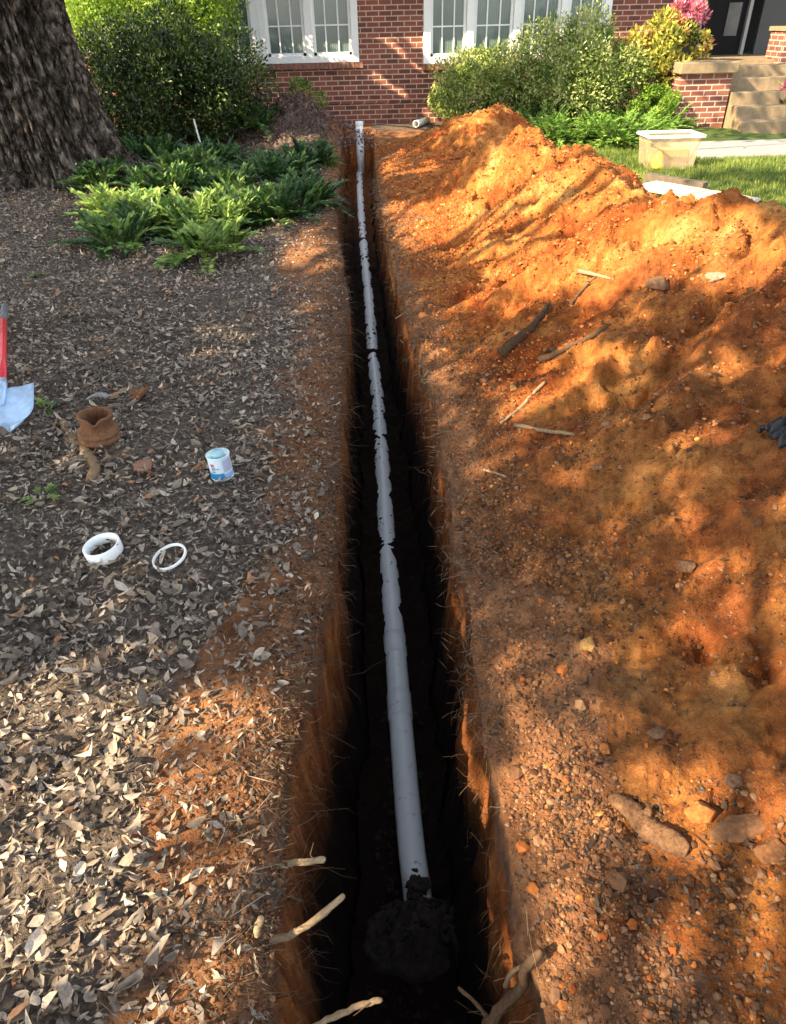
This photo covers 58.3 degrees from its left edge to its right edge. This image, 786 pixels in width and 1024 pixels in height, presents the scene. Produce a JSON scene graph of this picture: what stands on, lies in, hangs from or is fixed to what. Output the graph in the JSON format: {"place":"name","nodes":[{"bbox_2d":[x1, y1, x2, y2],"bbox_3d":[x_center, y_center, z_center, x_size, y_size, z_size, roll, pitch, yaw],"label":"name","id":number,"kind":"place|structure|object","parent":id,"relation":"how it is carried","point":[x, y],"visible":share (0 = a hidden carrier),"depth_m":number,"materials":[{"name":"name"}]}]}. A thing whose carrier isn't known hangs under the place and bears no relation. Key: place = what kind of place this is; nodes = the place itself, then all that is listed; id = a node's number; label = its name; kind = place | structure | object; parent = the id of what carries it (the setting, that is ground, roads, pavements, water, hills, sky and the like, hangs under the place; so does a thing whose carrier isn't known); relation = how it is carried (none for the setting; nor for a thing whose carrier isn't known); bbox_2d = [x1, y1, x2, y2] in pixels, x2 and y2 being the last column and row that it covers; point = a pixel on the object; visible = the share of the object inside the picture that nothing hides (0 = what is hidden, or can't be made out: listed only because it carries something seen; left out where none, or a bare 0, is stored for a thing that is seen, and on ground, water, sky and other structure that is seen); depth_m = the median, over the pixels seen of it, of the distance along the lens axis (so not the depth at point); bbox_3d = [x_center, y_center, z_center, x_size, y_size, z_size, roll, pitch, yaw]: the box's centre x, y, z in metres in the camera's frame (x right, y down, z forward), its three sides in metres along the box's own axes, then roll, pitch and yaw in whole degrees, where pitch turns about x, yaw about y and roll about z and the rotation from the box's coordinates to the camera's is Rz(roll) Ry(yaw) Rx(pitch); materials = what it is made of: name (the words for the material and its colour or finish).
{"place":"outdoors","nodes":[
{"label":"outdoors","id":0,"kind":"place"},
{"bbox_2d":[0,42,785,1023],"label":"ground","id":1,"kind":"structure","parent":0,"point":[358,774],"depth_m":2.48,"materials":[{"name":"soil"}]},
{"bbox_2d":[18,482,59,505],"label":"weed","id":2,"kind":"object","parent":1,"relation":"on","point":[49,488],"visible":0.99,"depth_m":2.89,"materials":[{"name":"green plant"}]},
{"bbox_2d":[35,397,59,416],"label":"weed","id":3,"kind":"object","parent":1,"relation":"on","point":[41,402],"visible":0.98,"depth_m":3.61,"materials":[{"name":"green plant"}]},
{"bbox_2d":[0,0,153,199],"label":"tree","id":4,"kind":"object","parent":1,"relation":"on","point":[55,119],"visible":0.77,"depth_m":7.53,"materials":[{"name":"brown plant"}]},
{"bbox_2d":[60,418,100,482],"bbox_3d":[-1.423,-0.305,3.217,0.098,0.087,0.656,-20,39,-25],"label":"root","id":5,"kind":"object","parent":1,"relation":"on","point":[93,473],"visible":0.85,"depth_m":3.12,"materials":[{"name":"wood"}]},
{"bbox_2d":[43,150,130,191],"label":"groundcover plant","id":6,"kind":"object","parent":1,"relation":"on","point":[90,175],"visible":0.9,"depth_m":7.57,"materials":[{"name":"green plant"}]},
{"bbox_2d":[86,392,109,399],"bbox_3d":[-1.501,-0.594,3.582,0.106,0.050,0.099,-2,35,-1],"label":"pottery shard","id":7,"kind":"object","parent":1,"relation":"on","point":[102,394],"visible":1,"depth_m":3.56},
{"bbox_2d":[76,406,120,451],"bbox_3d":[-1.355,-0.379,3.229,0.186,0.170,0.186,-2,35,-1],"label":"clay pipe hub","id":8,"kind":"object","parent":1,"relation":"on","point":[98,427],"visible":0.93,"depth_m":3.19,"materials":[{"name":"ceramic"}]},
{"bbox_2d":[47,203,156,262],"bbox_3d":[-2.473,-2.411,6.028,0.888,0.352,0.997,-2,35,-1],"label":"groundcover plant","id":9,"kind":"object","parent":1,"relation":"on","point":[115,230],"visible":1,"depth_m":5.97,"materials":[{"name":"green plant"}]},
{"bbox_2d":[60,182,163,225],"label":"groundcover plant","id":10,"kind":"object","parent":1,"relation":"on","point":[105,196],"visible":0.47,"depth_m":6.77,"materials":[{"name":"green plant"}]},
{"bbox_2d":[128,385,148,402],"bbox_3d":[-1.330,-0.624,3.682,0.115,0.084,0.117,13,38,19],"label":"pottery shard","id":11,"kind":"object","parent":1,"relation":"on","point":[141,392],"visible":0.84,"depth_m":3.68,"materials":[{"name":"ceramic"}]},
{"bbox_2d":[133,459,152,472],"bbox_3d":[-1.085,-0.200,3.057,0.077,0.027,0.086,-2,35,-1],"label":"pottery shard","id":12,"kind":"object","parent":1,"relation":"on","point":[147,463],"visible":1,"depth_m":3.05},
{"bbox_2d":[100,189,187,238],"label":"groundcover plant","id":13,"kind":"object","parent":1,"relation":"on","point":[144,204],"visible":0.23,"depth_m":6.45,"materials":[{"name":"green plant"}]},
{"bbox_2d":[118,131,183,161],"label":"groundcover plant","id":14,"kind":"object","parent":1,"relation":"on","point":[143,152],"visible":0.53,"depth_m":9.39,"materials":[{"name":"green plant"}]},
{"bbox_2d":[64,0,250,110],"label":"yellow green shrub","id":15,"kind":"object","parent":1,"relation":"on","point":[206,11],"visible":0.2,"depth_m":10.64,"materials":[{"name":"green plant"}]},
{"bbox_2d":[109,158,212,200],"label":"groundcover plant","id":16,"kind":"object","parent":1,"relation":"on","point":[184,178],"visible":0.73,"depth_m":7.45,"materials":[{"name":"green plant"}]},
{"bbox_2d":[152,543,186,570],"bbox_3d":[-0.791,0.158,2.491,0.125,0.042,0.126,-2,35,-1],"label":"pipe ring","id":17,"kind":"object","parent":1,"relation":"on","point":[176,563],"visible":0.98,"depth_m":2.49,"materials":[{"name":"plastic"}]},
{"bbox_2d":[0,162,347,1023],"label":"leaf litter","id":18,"kind":"object","parent":1,"relation":"on","point":[62,988],"visible":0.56,"depth_m":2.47,"materials":[{"name":"plant"}]},
{"bbox_2d":[0,303,33,432],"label":"shovel","id":19,"kind":"object","parent":18,"relation":"on","point":[16,405],"visible":0.99,"depth_m":3.47,"materials":[{"name":"metal"}]},
{"bbox_2d":[82,532,123,564],"bbox_3d":[-1.043,0.132,2.532,0.136,0.061,0.134,-2,35,-1],"label":"pipe ring","id":20,"kind":"object","parent":18,"relation":"on","point":[114,551],"visible":0.95,"depth_m":2.52,"materials":[{"name":"plastic"}]},
{"bbox_2d":[73,0,280,149],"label":"azalea shrub","id":21,"kind":"object","parent":1,"relation":"on","point":[157,65],"visible":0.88,"depth_m":9.85,"materials":[{"name":"green plant"}]},
{"bbox_2d":[1,198,352,1013],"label":"fallen twigs","id":22,"kind":"object","parent":1,"relation":"on","point":[149,622],"visible":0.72,"depth_m":2.15,"materials":[{"name":"wood"}]},
{"bbox_2d":[143,140,233,174],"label":"groundcover plant","id":23,"kind":"object","parent":1,"relation":"on","point":[197,157],"visible":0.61,"depth_m":8.19,"materials":[{"name":"green plant"}]},
{"bbox_2d":[149,182,250,240],"bbox_3d":[-1.905,-2.737,6.473,1.071,0.453,0.950,18,39,25],"label":"groundcover plant","id":24,"kind":"object","parent":1,"relation":"on","point":[181,202],"visible":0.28,"depth_m":6.42,"materials":[{"name":"green plant"}]},
{"bbox_2d":[144,194,257,243],"bbox_3d":[-1.721,-2.718,6.502,1.005,0.404,1.114,-2,35,-1],"label":"groundcover plant","id":25,"kind":"object","parent":1,"relation":"on","point":[230,212],"visible":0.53,"depth_m":6.29,"materials":[{"name":"green plant"}]},
{"bbox_2d":[147,214,270,274],"bbox_3d":[-1.596,-2.263,5.768,1.020,0.456,1.019,26,44,33],"label":"groundcover plant","id":26,"kind":"object","parent":1,"relation":"on","point":[221,239],"visible":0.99,"depth_m":5.70,"materials":[{"name":"green plant"}]},
{"bbox_2d":[169,134,254,169],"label":"groundcover plant","id":27,"kind":"object","parent":1,"relation":"on","point":[227,152],"visible":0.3,"depth_m":9.21,"materials":[{"name":"green plant"}]},
{"bbox_2d":[205,448,233,481],"bbox_3d":[-0.742,-0.206,3.015,0.106,0.128,0.102,-2,35,-1],"label":"glue can","id":28,"kind":"object","parent":1,"relation":"on","point":[219,462],"visible":0.99,"depth_m":2.98,"materials":[{"name":"metal"}]},
{"bbox_2d":[93,154,348,1023],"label":"lip crumbs","id":29,"kind":"object","parent":1,"relation":"on","point":[223,1004],"visible":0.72,"depth_m":1.94,"materials":[{"name":"soil"}]},
{"bbox_2d":[185,155,269,195],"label":"groundcover plant","id":30,"kind":"object","parent":1,"relation":"on","point":[217,171],"visible":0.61,"depth_m":7.83,"materials":[{"name":"green plant"}]},
{"bbox_2d":[194,176,292,232],"bbox_3d":[-1.438,-3.020,6.858,1.035,0.492,1.101,-2,35,-1],"label":"groundcover plant","id":31,"kind":"object","parent":1,"relation":"on","point":[232,192],"visible":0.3,"depth_m":6.68,"materials":[{"name":"green plant"}]},
{"bbox_2d":[215,101,285,136],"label":"groundcover plant","id":32,"kind":"object","parent":1,"relation":"on","point":[260,121],"visible":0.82,"depth_m":10.49,"materials":[{"name":"green plant"}]},
{"bbox_2d":[246,915,263,937],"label":"root","id":33,"kind":"object","parent":1,"relation":"on","point":[258,924],"visible":1,"depth_m":1.51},
{"bbox_2d":[224,148,319,182],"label":"groundcover plant","id":34,"kind":"object","parent":1,"relation":"on","point":[274,164],"visible":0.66,"depth_m":8.34,"materials":[{"name":"green plant"}]},
{"bbox_2d":[223,138,336,172],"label":"plant","id":35,"kind":"object","parent":1,"relation":"on","point":[332,160],"visible":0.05,"depth_m":9.47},
{"bbox_2d":[236,175,335,229],"bbox_3d":[-1.125,-2.959,6.764,1.093,0.419,0.972,8,36,14],"label":"groundcover plant","id":36,"kind":"object","parent":1,"relation":"on","point":[289,199],"visible":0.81,"depth_m":6.67,"materials":[{"name":"green plant"}]},
{"bbox_2d":[204,86,399,154],"bbox_3d":[-1.536,-6.065,10.837,3.740,0.840,3.130,-2,35,-1],"label":"mulch pile debris","id":37,"kind":"object","parent":1,"relation":"on","point":[344,124],"visible":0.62,"depth_m":10.66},
{"bbox_2d":[285,843,325,866],"bbox_3d":[-0.218,0.836,1.708,0.120,0.074,0.037,4,36,8],"label":"root","id":38,"kind":"object","parent":1,"relation":"on","point":[310,861],"visible":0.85,"depth_m":1.70,"materials":[{"name":"wood"}]},
{"bbox_2d":[259,162,353,216],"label":"groundcover plant","id":39,"kind":"object","parent":1,"relation":"on","point":[321,193],"visible":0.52,"depth_m":7.22,"materials":[{"name":"green plant"}]},
{"bbox_2d":[269,893,344,944],"bbox_3d":[-0.205,0.915,1.581,0.205,0.116,0.034,-8,36,-10],"label":"root","id":40,"kind":"object","parent":1,"relation":"on","point":[324,912],"visible":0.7,"depth_m":1.59,"materials":[{"name":"wood"}]},
{"bbox_2d":[287,76,329,109],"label":"azalea shrub","id":41,"kind":"object","parent":1,"relation":"on","point":[300,83],"visible":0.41,"depth_m":11.87,"materials":[{"name":"green plant"}]},
{"bbox_2d":[280,136,345,169],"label":"groundcover plant","id":42,"kind":"object","parent":1,"relation":"on","point":[322,152],"visible":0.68,"depth_m":9.11,"materials":[{"name":"green plant"}]},
{"bbox_2d":[114,174,533,1023],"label":"dead grass","id":43,"kind":"structure","parent":1,"relation":"on","point":[326,502],"depth_m":2.28,"materials":[{"name":"plant"}]},
{"bbox_2d":[313,997,382,1023],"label":"root","id":44,"kind":"object","parent":1,"relation":"on","point":[341,1013],"visible":1,"depth_m":1.45,"materials":[{"name":"wood"}]},
{"bbox_2d":[355,121,364,173],"bbox_3d":[-0.524,-5.788,11.321,0.123,0.874,0.123,-2,35,-1],"label":"cleanout riser","id":45,"kind":"object","parent":1,"relation":"on","point":[360,157],"visible":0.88,"depth_m":11.27,"materials":[{"name":"white plastic"}]},
{"bbox_2d":[352,171,394,561],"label":"dirt clumps","id":46,"kind":"object","parent":1,"relation":"on","point":[374,351],"visible":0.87,"depth_m":6.47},
{"bbox_2d":[356,170,431,900],"bbox_3d":[-0.244,-2.099,7.160,0.133,0.708,11.538,-3,35,-2],"label":"drain pipe","id":47,"kind":"object","parent":1,"relation":"on","point":[410,838],"visible":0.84,"depth_m":3.49,"materials":[{"name":"plastic"}]},
{"bbox_2d":[349,213,452,1023],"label":"trench clods","id":48,"kind":"object","parent":1,"relation":"on","point":[377,856],"visible":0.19,"depth_m":2.78,"materials":[{"name":"soil"}]},
{"bbox_2d":[260,168,544,1023],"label":"root fringe","id":49,"kind":"object","parent":1,"relation":"on","point":[346,428],"visible":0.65,"depth_m":2.45,"materials":[{"name":"plant"}]},
{"bbox_2d":[363,868,458,985],"bbox_3d":[0.104,1.513,2.561,0.540,0.330,0.385,-2,35,-1],"label":"dirt pile","id":50,"kind":"object","parent":1,"relation":"on","point":[408,940],"visible":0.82,"depth_m":2.46,"materials":[{"name":"soil"}]},
{"bbox_2d":[413,117,430,127],"bbox_3d":[0.506,-6.834,12.345,0.114,0.114,0.511,15,38,22],"label":"pipe offcut","id":51,"kind":"object","parent":1,"relation":"on","point":[421,122],"visible":0.98,"depth_m":12.27,"materials":[{"name":"white plastic"}]},
{"bbox_2d":[68,0,785,130],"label":"brick house","id":52,"kind":"structure","parent":1,"relation":"on","point":[366,61],"depth_m":12.11,"materials":[{"name":"red brick"}]},
{"bbox_2d":[195,0,261,63],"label":"window","id":53,"kind":"structure","parent":52,"relation":"in","point":[250,17],"depth_m":11.84,"materials":[{"name":"white paint"}]},
{"bbox_2d":[255,0,358,63],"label":"window","id":54,"kind":"structure","parent":52,"relation":"in","point":[284,26],"depth_m":11.95,"materials":[{"name":"white paint"}]},
{"bbox_2d":[423,0,612,63],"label":"window","id":55,"kind":"structure","parent":52,"relation":"in","point":[447,24],"depth_m":11.98,"materials":[{"name":"white paint"}]},
{"bbox_2d":[698,0,748,54],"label":"door","id":56,"kind":"structure","parent":52,"relation":"in","point":[725,23],"depth_m":12.91,"materials":[{"name":"black wood"}]},
{"bbox_2d":[457,986,487,1016],"bbox_3d":[0.191,1.156,1.628,0.117,0.040,0.034,24,42,31],"label":"root","id":57,"kind":"object","parent":1,"relation":"on","point":[472,1000],"visible":0.8,"depth_m":1.63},
{"bbox_2d":[427,37,539,119],"bbox_3d":[1.562,-7.098,11.697,1.987,1.341,1.663,-2,35,-1],"label":"azalea shrub","id":58,"kind":"object","parent":1,"relation":"on","point":[478,80],"visible":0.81,"depth_m":11.33,"materials":[{"name":"green plant"}]},
{"bbox_2d":[481,947,542,1023],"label":"root","id":59,"kind":"object","parent":1,"relation":"attached to","point":[519,988],"visible":1,"depth_m":1.51,"materials":[{"name":"wood"}]},
{"bbox_2d":[502,964,526,988],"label":"root","id":60,"kind":"object","parent":1,"relation":"on","point":[509,975],"visible":0.69,"depth_m":1.53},
{"bbox_2d":[376,148,707,1023],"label":"lip crumbs","id":61,"kind":"object","parent":1,"relation":"on","point":[576,922],"visible":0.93,"depth_m":1.95,"materials":[{"name":"soil"}]},
{"bbox_2d":[515,101,577,139],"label":"juniper plant","id":62,"kind":"object","parent":1,"relation":"on","point":[543,113],"visible":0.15,"depth_m":10.93,"materials":[{"name":"green plant"}]},
{"bbox_2d":[530,108,622,146],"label":"juniper plant","id":63,"kind":"object","parent":1,"relation":"on","point":[565,135],"visible":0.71,"depth_m":10.27,"materials":[{"name":"green plant"}]},
{"bbox_2d":[372,104,785,1023],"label":"spoil heap","id":64,"kind":"object","parent":1,"relation":"on","point":[750,734],"visible":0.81,"depth_m":2.70,"materials":[{"name":"orange soil"}]},
{"bbox_2d":[497,300,552,357],"bbox_3d":[0.758,-1.016,3.900,0.101,0.161,0.628,21,41,29],"label":"root","id":65,"kind":"object","parent":64,"relation":"on","point":[504,350],"visible":0.98,"depth_m":3.78,"materials":[{"name":"wood"}]},
{"bbox_2d":[511,381,545,416],"bbox_3d":[0.640,-0.541,3.366,0.040,0.086,0.296,25,43,32],"label":"root","id":66,"kind":"object","parent":64,"relation":"on","point":[535,391],"visible":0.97,"depth_m":3.37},
{"bbox_2d":[513,423,572,434],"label":"root","id":67,"kind":"object","parent":64,"relation":"on","point":[517,425],"visible":1,"depth_m":3.06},
{"bbox_2d":[537,320,607,362],"bbox_3d":[0.933,-0.878,3.665,0.356,0.196,0.095,-10,36,-12],"label":"root","id":68,"kind":"object","parent":64,"relation":"on","point":[558,352],"visible":0.98,"depth_m":3.64,"materials":[{"name":"wood"}]},
{"bbox_2d":[376,102,785,1023],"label":"clay clods","id":69,"kind":"object","parent":64,"relation":"on","point":[522,846],"visible":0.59,"depth_m":4.54,"materials":[{"name":"soil"}]},
{"bbox_2d":[568,276,595,306],"bbox_3d":[1.092,-1.289,4.088,0.184,0.170,0.058,-18,38,-22],"label":"root","id":70,"kind":"object","parent":64,"relation":"on","point":[582,289],"visible":0.98,"depth_m":4.10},
{"bbox_2d":[380,111,785,1023],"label":"gravel","id":71,"kind":"structure","parent":64,"relation":"on","point":[614,879],"depth_m":1.81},
{"bbox_2d":[577,268,613,279],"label":"root","id":72,"kind":"object","parent":64,"relation":"on","point":[582,271],"visible":1,"depth_m":4.07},
{"bbox_2d":[628,360,646,374],"bbox_3d":[1.127,-0.663,3.212,0.100,0.061,0.109,13,38,19],"label":"stone","id":73,"kind":"object","parent":64,"relation":"on","point":[638,367],"visible":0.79,"depth_m":3.18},
{"bbox_2d":[608,793,690,856],"bbox_3d":[0.601,0.739,1.672,0.064,0.081,0.214,-23,40,-27],"label":"stone","id":74,"kind":"object","parent":64,"relation":"on","point":[646,826],"visible":1,"depth_m":1.65,"materials":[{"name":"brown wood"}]},
{"bbox_2d":[645,726,665,739],"bbox_3d":[0.692,0.581,1.842,0.059,0.028,0.040,-2,35,-1],"label":"stone","id":75,"kind":"object","parent":64,"relation":"on","point":[657,732],"visible":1,"depth_m":1.83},
{"bbox_2d":[646,276,668,290],"bbox_3d":[1.391,-1.202,3.695,0.123,0.064,0.106,10,37,16],"label":"stone","id":76,"kind":"object","parent":64,"relation":"on","point":[658,282],"visible":1,"depth_m":3.67,"materials":[{"name":"stone"}]},
{"bbox_2d":[676,559,695,572],"bbox_3d":[0.940,0.172,2.260,0.059,0.038,0.043,5,36,9],"label":"stone","id":77,"kind":"object","parent":64,"relation":"on","point":[686,566],"visible":1,"depth_m":2.25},
{"bbox_2d":[684,800,716,824],"bbox_3d":[0.724,0.706,1.654,0.072,0.051,0.057,-2,35,-1],"label":"stone","id":78,"kind":"object","parent":64,"relation":"on","point":[698,812],"visible":1,"depth_m":1.64,"materials":[{"name":"stone"}]},
{"bbox_2d":[705,272,725,282],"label":"stone","id":79,"kind":"object","parent":64,"relation":"on","point":[712,277],"visible":0.93,"depth_m":3.50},
{"bbox_2d":[724,773,743,788],"bbox_3d":[0.825,0.646,1.693,0.056,0.041,0.042,-2,35,-1],"label":"stone","id":80,"kind":"object","parent":64,"relation":"on","point":[734,780],"visible":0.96,"depth_m":1.68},
{"bbox_2d":[709,813,764,842],"bbox_3d":[0.800,0.720,1.601,0.176,0.034,0.061,-2,35,-1],"label":"stone","id":81,"kind":"object","parent":64,"relation":"on","point":[736,828],"visible":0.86,"depth_m":1.59,"materials":[{"name":"stone"}]},
{"bbox_2d":[753,838,785,864],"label":"stone","id":82,"kind":"object","parent":64,"relation":"on","point":[773,850],"visible":0.98,"depth_m":1.54,"materials":[{"name":"stone"}]},
{"bbox_2d":[756,416,785,448],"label":"dark cloth","id":83,"kind":"object","parent":64,"relation":"on","point":[775,428],"visible":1,"depth_m":2.32,"materials":[{"name":"fabric"}]},
{"bbox_2d":[499,0,660,125],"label":"azalea shrub","id":84,"kind":"object","parent":1,"relation":"on","point":[581,67],"visible":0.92,"depth_m":10.99,"materials":[{"name":"green plant"}]},
{"bbox_2d":[382,151,785,1023],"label":"soil debris","id":85,"kind":"object","parent":1,"relation":"on","point":[636,865],"visible":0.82,"depth_m":1.78,"materials":[{"name":"soil"}]},
{"bbox_2d":[579,636,594,651],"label":"stone","id":86,"kind":"object","parent":1,"relation":"on","point":[587,643],"visible":0.96,"depth_m":2.11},
{"bbox_2d":[599,743,609,753],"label":"stone","id":87,"kind":"object","parent":1,"relation":"on","point":[604,748],"visible":1,"depth_m":1.85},
{"bbox_2d":[567,104,668,144],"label":"juniper plant","id":88,"kind":"object","parent":1,"relation":"on","point":[588,116],"visible":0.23,"depth_m":10.71,"materials":[{"name":"green plant"}]},
{"bbox_2d":[561,110,680,150],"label":"juniper plant","id":89,"kind":"object","parent":1,"relation":"on","point":[631,138],"visible":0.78,"depth_m":10.06,"materials":[{"name":"green plant"}]},
{"bbox_2d":[625,82,682,118],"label":"lime shrub","id":90,"kind":"object","parent":1,"relation":"on","point":[654,92],"visible":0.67,"depth_m":11.14,"materials":[{"name":"green plant"}]},
{"bbox_2d":[607,100,702,135],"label":"juniper plant","id":91,"kind":"object","parent":1,"relation":"on","point":[678,122],"visible":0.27,"depth_m":11.01,"materials":[{"name":"green plant"}]},
{"bbox_2d":[618,4,715,106],"bbox_3d":[4.372,-7.292,11.552,1.612,1.707,1.267,-2,35,-1],"label":"nandina shrub","id":92,"kind":"object","parent":1,"relation":"on","point":[660,38],"visible":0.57,"depth_m":11.11,"materials":[{"name":"yellow plant"}]},
{"bbox_2d":[555,138,785,206],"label":"lawn grass","id":93,"kind":"structure","parent":1,"relation":"on","point":[724,160],"depth_m":8.40,"materials":[{"name":"plant"}]},
{"bbox_2d":[637,129,705,138],"bbox_3d":[3.339,-4.399,8.552,0.670,0.370,0.470,-2,35,-1],"label":"lid","id":94,"kind":"object","parent":1,"relation":"on","point":[696,135],"visible":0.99,"depth_m":8.40,"materials":[{"name":"beige plastic"}]},
{"bbox_2d":[651,151,663,168],"bbox_3d":[3.206,-4.256,8.511,0.150,0.180,0.150,-2,35,-1],"label":"yellow bottle","id":95,"kind":"object","parent":94,"relation":"in","point":[658,161],"visible":0.94,"depth_m":8.48,"materials":[{"name":"plastic"}]},
{"bbox_2d":[648,147,688,165],"bbox_3d":[3.378,-4.369,8.648,0.420,0.180,0.180,-4,35,-3],"label":"cardboard box","id":96,"kind":"object","parent":94,"relation":"in","point":[671,155],"visible":0.77,"depth_m":8.58,"materials":[{"name":"cardboard"}]},
{"bbox_2d":[643,173,708,188],"bbox_3d":[3.072,-3.594,7.680,0.100,0.100,0.739,-25,41,-29],"label":"timber","id":97,"kind":"object","parent":1,"relation":"on","point":[677,180],"visible":0.57,"depth_m":7.62,"materials":[{"name":"wood"}]},
{"bbox_2d":[652,58,739,127],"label":"brick pier","id":98,"kind":"structure","parent":1,"relation":"on","point":[703,85],"depth_m":11.15,"materials":[{"name":"brick"}]},
{"bbox_2d":[667,0,711,59],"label":"potted flowers","id":99,"kind":"object","parent":98,"relation":"on","point":[693,10],"visible":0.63,"depth_m":11.05,"materials":[{"name":"pink plant"}]},
{"bbox_2d":[642,181,759,201],"bbox_3d":[3.103,-3.268,7.226,0.340,0.050,1.212,-24,41,-28],"label":"white board","id":100,"kind":"object","parent":1,"relation":"on","point":[661,187],"visible":0.44,"depth_m":7.31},
{"bbox_2d":[721,64,785,133],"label":"stone steps","id":101,"kind":"structure","parent":1,"relation":"on","point":[755,95],"depth_m":11.22,"materials":[{"name":"stone"}]},
{"bbox_2d":[765,26,785,63],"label":"brick post","id":102,"kind":"object","parent":1,"relation":"on","point":[776,50],"visible":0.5,"depth_m":11.62,"materials":[{"name":"brick"}]},
{"bbox_2d":[667,139,785,158],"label":"path","id":103,"kind":"structure","parent":0,"point":[772,147],"depth_m":9.61,"materials":[{"name":"concrete"}]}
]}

